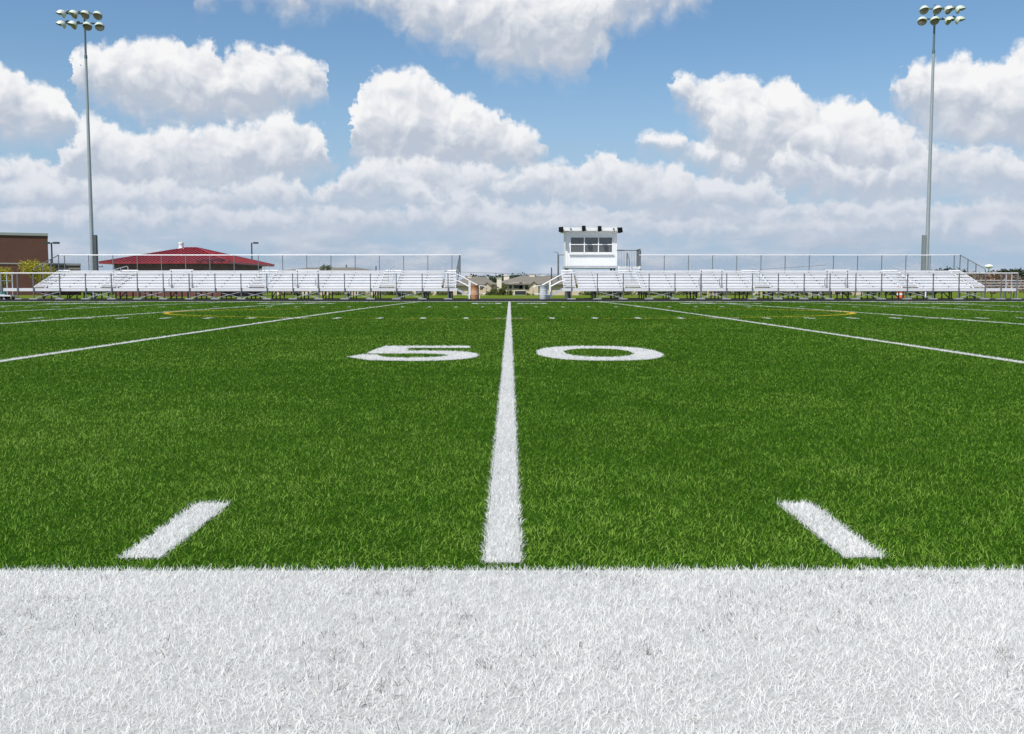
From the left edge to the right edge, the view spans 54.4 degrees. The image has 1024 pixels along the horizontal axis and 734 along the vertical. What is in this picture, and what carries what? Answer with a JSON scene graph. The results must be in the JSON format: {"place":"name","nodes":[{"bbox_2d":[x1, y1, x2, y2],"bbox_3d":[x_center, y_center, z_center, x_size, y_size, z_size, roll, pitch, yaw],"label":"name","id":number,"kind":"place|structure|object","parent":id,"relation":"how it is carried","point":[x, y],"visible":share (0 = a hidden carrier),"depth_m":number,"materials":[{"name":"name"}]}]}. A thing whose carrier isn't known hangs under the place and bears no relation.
{"place":"outdoors","nodes":[
{"label":"outdoors","id":0,"kind":"place"},
{"bbox_2d":[0,294,18,299],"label":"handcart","id":1,"kind":"object","parent":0,"point":[6,297],"visible":1,"depth_m":61.00,"materials":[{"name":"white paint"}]},
{"bbox_2d":[0,301,1023,570],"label":"turf base","id":2,"kind":"object","parent":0,"point":[448,518],"visible":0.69,"depth_m":4.57,"materials":[{"name":"green plant"}]},
{"bbox_2d":[2,302,218,311],"bbox_3d":[-13.813,-2.224,36.362,0.145,0.075,29.114,0,5,0],"label":"yard line","id":3,"kind":"object","parent":2,"relation":"on","point":[94,307],"visible":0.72,"depth_m":32.71,"materials":[{"name":"white paint"}]},
{"bbox_2d":[2,302,316,323],"bbox_3d":[-9.234,-1.922,32.563,0.142,0.078,36.757,0,5,0],"label":"yard line","id":4,"kind":"object","parent":2,"relation":"on","point":[144,313],"visible":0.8,"depth_m":24.31,"materials":[{"name":"white paint"}]},
{"bbox_2d":[117,499,232,560],"bbox_3d":[-0.938,0.449,2.820,0.151,0.028,0.666,0,5,0],"label":"hash mark","id":5,"kind":"object","parent":2,"relation":"on","point":[182,524],"visible":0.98,"depth_m":2.76,"materials":[{"name":"white paint"}]},
{"bbox_2d":[0,302,412,361],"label":"yard line","id":6,"kind":"object","parent":2,"relation":"on","point":[62,351],"visible":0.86,"depth_m":12.40,"materials":[{"name":"white paint"}]},
{"bbox_2d":[347,345,478,360],"bbox_3d":[-0.951,-0.153,10.123,1.283,0.032,2.236,0,5,0],"label":"field number","id":7,"kind":"object","parent":2,"relation":"on","point":[448,355],"visible":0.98,"depth_m":9.96,"materials":[{"name":"white paint"}]},
{"bbox_2d":[481,302,526,565],"bbox_3d":[-0.077,-1.457,26.678,0.145,0.078,48.624,0,5,0],"label":"yard line","id":8,"kind":"object","parent":2,"relation":"on","point":[502,530],"visible":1,"depth_m":3.46,"materials":[{"name":"white paint"}]},
{"bbox_2d":[163,307,855,318],"bbox_3d":[-0.048,-1.478,26.653,18.098,0.032,12.254,0,5,0],"label":"circle","id":9,"kind":"object","parent":2,"relation":"on","point":[502,307],"visible":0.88,"depth_m":24.06,"materials":[{"name":"paint"}]},
{"bbox_2d":[0,562,1023,733],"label":"sideline","id":10,"kind":"object","parent":2,"relation":"on","point":[746,650],"visible":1,"depth_m":1.86,"materials":[{"name":"white paint"}]},
{"bbox_2d":[0,301,1023,301],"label":"sideline","id":11,"kind":"object","parent":2,"relation":"on","point":[511,301],"visible":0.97,"depth_m":51.53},
{"bbox_2d":[536,345,663,360],"bbox_3d":[0.879,-0.153,10.125,1.293,0.032,2.174,0,5,0],"label":"field number","id":12,"kind":"object","parent":2,"relation":"on","point":[638,354],"visible":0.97,"depth_m":9.84,"materials":[{"name":"white paint"}]},
{"bbox_2d":[600,301,1023,362],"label":"yard line","id":13,"kind":"object","parent":2,"relation":"on","point":[987,356],"visible":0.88,"depth_m":12.21,"materials":[{"name":"white paint"}]},
{"bbox_2d":[777,497,886,558],"bbox_3d":[0.889,0.449,2.826,0.146,0.029,0.674,0,5,0],"label":"hash mark","id":14,"kind":"object","parent":2,"relation":"on","point":[834,534],"visible":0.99,"depth_m":2.77,"materials":[{"name":"white paint"}]},
{"bbox_2d":[690,301,1015,323],"bbox_3d":[9.055,-1.925,32.579,0.141,0.076,36.805,0,5,0],"label":"yard line","id":15,"kind":"object","parent":2,"relation":"on","point":[878,313],"visible":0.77,"depth_m":24.02,"materials":[{"name":"white paint"}]},
{"bbox_2d":[798,302,1016,311],"bbox_3d":[13.617,-2.225,36.393,0.138,0.076,29.174,0,5,0],"label":"yard line","id":16,"kind":"object","parent":2,"relation":"on","point":[920,307],"visible":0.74,"depth_m":32.05,"materials":[{"name":"white paint"}]},
{"bbox_2d":[0,299,1023,300],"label":"track","id":17,"kind":"structure","parent":0,"point":[512,300],"depth_m":56.56,"materials":[{"name":"rubber"}]},
{"bbox_2d":[0,0,1023,284],"label":"sky","id":18,"kind":"structure","parent":0,"point":[477,131],"materials":[{"name":"blue"}]},
{"bbox_2d":[10,290,1023,297],"bbox_3d":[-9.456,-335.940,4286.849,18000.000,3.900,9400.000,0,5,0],"label":"ground","id":19,"kind":"structure","parent":0,"point":[988,295],"depth_m":86.61,"materials":[{"name":"green plant"}]},
{"bbox_2d":[0,266,13,287],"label":"tree","id":20,"kind":"object","parent":19,"relation":"on","point":[4,275],"visible":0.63,"depth_m":77.74,"materials":[{"name":"yellow plant"}]},
{"bbox_2d":[17,258,55,297],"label":"tree","id":21,"kind":"object","parent":19,"relation":"on","point":[29,267],"visible":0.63,"depth_m":74.80,"materials":[{"name":"yellow plant"}]},
{"bbox_2d":[0,232,80,294],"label":"school building","id":22,"kind":"structure","parent":19,"relation":"on","point":[16,249],"depth_m":127.98,"materials":[{"name":"brown brick"}]},
{"bbox_2d":[43,242,59,294],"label":"lamp post","id":23,"kind":"object","parent":19,"relation":"on","point":[51,253],"visible":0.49,"depth_m":99.24,"materials":[{"name":"grey metal"}]},
{"bbox_2d":[55,9,104,297],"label":"floodlight mast","id":24,"kind":"object","parent":19,"relation":"on","point":[97,15],"visible":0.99,"depth_m":74.49,"materials":[{"name":"metal"}]},
{"bbox_2d":[98,242,274,296],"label":"pavilion","id":25,"kind":"structure","parent":19,"relation":"on","point":[183,250],"depth_m":85.77,"materials":[{"name":"red metal"}]},
{"bbox_2d":[251,242,258,258],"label":"lamp post","id":26,"kind":"object","parent":19,"relation":"on","point":[251,248],"visible":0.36,"depth_m":114.14,"materials":[{"name":"grey metal"}]},
{"bbox_2d":[285,291,302,294],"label":"shrub","id":27,"kind":"object","parent":19,"relation":"on","point":[290,293],"visible":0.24,"depth_m":128.56,"materials":[{"name":"green plant"}]},
{"bbox_2d":[319,264,331,270],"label":"tree","id":28,"kind":"object","parent":19,"relation":"on","point":[322,267],"visible":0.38,"depth_m":119.36,"materials":[{"name":"green plant"}]},
{"bbox_2d":[274,268,387,294],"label":"apartment building","id":29,"kind":"structure","parent":19,"relation":"on","point":[346,269],"depth_m":150.95,"materials":[{"name":"beige paint"}]},
{"bbox_2d":[357,291,369,294],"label":"shrub","id":30,"kind":"object","parent":19,"relation":"on","point":[361,292],"visible":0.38,"depth_m":128.04,"materials":[{"name":"green plant"}]},
{"bbox_2d":[381,287,397,294],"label":"shrub","id":31,"kind":"object","parent":19,"relation":"on","point":[388,293],"visible":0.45,"depth_m":130.93,"materials":[{"name":"green plant"}]},
{"bbox_2d":[399,291,416,294],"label":"shrub","id":32,"kind":"object","parent":19,"relation":"on","point":[407,292],"visible":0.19,"depth_m":138.54,"materials":[{"name":"green plant"}]},
{"bbox_2d":[412,291,433,294],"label":"shrub","id":33,"kind":"object","parent":19,"relation":"on","point":[430,293],"visible":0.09,"depth_m":155.41,"materials":[{"name":"green plant"}]},
{"bbox_2d":[388,279,468,294],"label":"apartment building","id":34,"kind":"structure","parent":19,"relation":"on","point":[462,287],"depth_m":234.27,"materials":[{"name":"beige paint"}]},
{"bbox_2d":[437,291,447,294],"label":"shrub","id":35,"kind":"object","parent":19,"relation":"on","point":[442,292],"visible":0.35,"depth_m":128.47,"materials":[{"name":"green plant"}]},
{"bbox_2d":[459,276,493,294],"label":"house","id":36,"kind":"structure","parent":19,"relation":"on","point":[485,281],"depth_m":240.98,"materials":[{"name":"beige paint"}]},
{"bbox_2d":[489,286,503,294],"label":"tree","id":37,"kind":"object","parent":19,"relation":"on","point":[499,291],"visible":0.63,"depth_m":204.26,"materials":[{"name":"green plant"}]},
{"bbox_2d":[501,284,512,294],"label":"tree","id":38,"kind":"object","parent":19,"relation":"on","point":[508,292],"visible":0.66,"depth_m":205.28,"materials":[{"name":"green plant"}]},
{"bbox_2d":[492,274,601,294],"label":"apartment building","id":39,"kind":"structure","parent":19,"relation":"on","point":[521,285],"depth_m":214.38,"materials":[{"name":"beige paint"}]},
{"bbox_2d":[514,290,525,294],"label":"window","id":40,"kind":"structure","parent":39,"relation":"in","point":[516,292],"depth_m":214.30,"materials":[{"name":"black glass"}]},
{"bbox_2d":[96,266,1023,294],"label":"woods","id":41,"kind":"object","parent":19,"relation":"on","point":[1019,271],"visible":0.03,"depth_m":360.24,"materials":[{"name":"green plant"}]},
{"bbox_2d":[578,291,599,294],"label":"shrub","id":42,"kind":"object","parent":19,"relation":"on","point":[586,293],"visible":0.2,"depth_m":141.11,"materials":[{"name":"green plant"}]},
{"bbox_2d":[554,227,640,297],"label":"press box","id":43,"kind":"object","parent":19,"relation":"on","point":[591,248],"visible":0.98,"depth_m":67.85,"materials":[{"name":"metal"}]},
{"bbox_2d":[569,237,613,253],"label":"window","id":44,"kind":"structure","parent":43,"relation":"in","point":[578,245],"depth_m":67.81,"materials":[{"name":"grey glass"}]},
{"bbox_2d":[617,227,622,232],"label":"loudspeaker","id":45,"kind":"object","parent":43,"relation":"attached to","point":[620,229],"visible":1,"depth_m":67.07,"materials":[{"name":"black plastic"}]},
{"bbox_2d":[596,291,616,294],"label":"shrub","id":46,"kind":"object","parent":19,"relation":"on","point":[606,292],"visible":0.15,"depth_m":142.64,"materials":[{"name":"green plant"}]},
{"bbox_2d":[616,287,638,294],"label":"shrub","id":47,"kind":"object","parent":19,"relation":"on","point":[627,293],"visible":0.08,"depth_m":150.71,"materials":[{"name":"green plant"}]},
{"bbox_2d":[640,291,657,294],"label":"shrub","id":48,"kind":"object","parent":19,"relation":"on","point":[650,293],"visible":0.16,"depth_m":140.89,"materials":[{"name":"green plant"}]},
{"bbox_2d":[609,280,699,294],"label":"apartment building","id":49,"kind":"structure","parent":19,"relation":"on","point":[638,287],"depth_m":234.41,"materials":[{"name":"beige paint"}]},
{"bbox_2d":[654,291,676,294],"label":"shrub","id":50,"kind":"object","parent":19,"relation":"on","point":[659,292],"visible":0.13,"depth_m":148.90,"materials":[{"name":"green plant"}]},
{"bbox_2d":[675,291,698,294],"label":"shrub","id":51,"kind":"object","parent":19,"relation":"on","point":[682,293],"visible":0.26,"depth_m":140.63,"materials":[{"name":"green plant"}]},
{"bbox_2d":[727,291,754,294],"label":"shrub","id":52,"kind":"object","parent":19,"relation":"on","point":[737,293],"visible":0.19,"depth_m":134.85,"materials":[{"name":"green plant"}]},
{"bbox_2d":[709,281,862,294],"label":"apartment building","id":53,"kind":"structure","parent":19,"relation":"on","point":[839,293],"depth_m":239.48,"materials":[{"name":"beige paint"}]},
{"bbox_2d":[774,291,799,294],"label":"shrub","id":54,"kind":"object","parent":19,"relation":"on","point":[785,292],"visible":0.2,"depth_m":140.21,"materials":[{"name":"green plant"}]},
{"bbox_2d":[917,5,965,297],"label":"floodlight mast","id":55,"kind":"object","parent":19,"relation":"on","point":[935,19],"visible":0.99,"depth_m":74.60,"materials":[{"name":"metal"}]},
{"bbox_2d":[909,270,1023,293],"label":"russet woods","id":56,"kind":"object","parent":19,"relation":"on","point":[991,277],"visible":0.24,"depth_m":299.99,"materials":[{"name":"brown plant"}]},
{"bbox_2d":[966,280,1023,297],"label":"bleacher","id":57,"kind":"object","parent":19,"relation":"on","point":[992,285],"visible":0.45,"depth_m":72.10,"materials":[{"name":"metal"}]},
{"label":"utility pole","id":58,"kind":"object","parent":19,"relation":"on","visible":0},
{"bbox_2d":[445,265,820,273],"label":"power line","id":59,"kind":"object","parent":58,"relation":"attached to","point":[735,270],"visible":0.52,"depth_m":189.17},
{"bbox_2d":[10,298,1023,298],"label":"path","id":60,"kind":"structure","parent":0,"point":[509,298],"depth_m":67.14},
{"bbox_2d":[0,255,486,298],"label":"bleacher","id":61,"kind":"object","parent":60,"relation":"on","point":[301,280],"visible":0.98,"depth_m":65.08,"materials":[{"name":"metal"}]},
{"bbox_2d":[471,285,478,298],"bbox_3d":[-2.328,-4.702,62.519,0.536,0.900,0.536,0,5,0],"label":"trash barrel","id":62,"kind":"object","parent":60,"relation":"on","point":[474,291],"visible":0.92,"depth_m":62.31,"materials":[{"name":"paint"}]},
{"bbox_2d":[539,285,547,298],"bbox_3d":[1.982,-4.703,62.528,0.536,0.900,0.536,0,5,0],"label":"trash barrel","id":63,"kind":"object","parent":60,"relation":"on","point":[543,291],"visible":0.93,"depth_m":62.32,"materials":[{"name":"paint"}]},
{"bbox_2d":[533,255,1021,298],"bbox_3d":[16.724,-5.944,65.237,30.785,2.997,5.270,0,5,0],"label":"bleacher","id":64,"kind":"object","parent":60,"relation":"on","point":[830,280],"visible":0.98,"depth_m":64.89,"materials":[{"name":"metal"}]},
{"bbox_2d":[984,264,992,291],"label":"water tower","id":65,"kind":"structure","parent":0,"point":[988,266],"depth_m":1093.68,"materials":[{"name":"white metal"}]}
]}

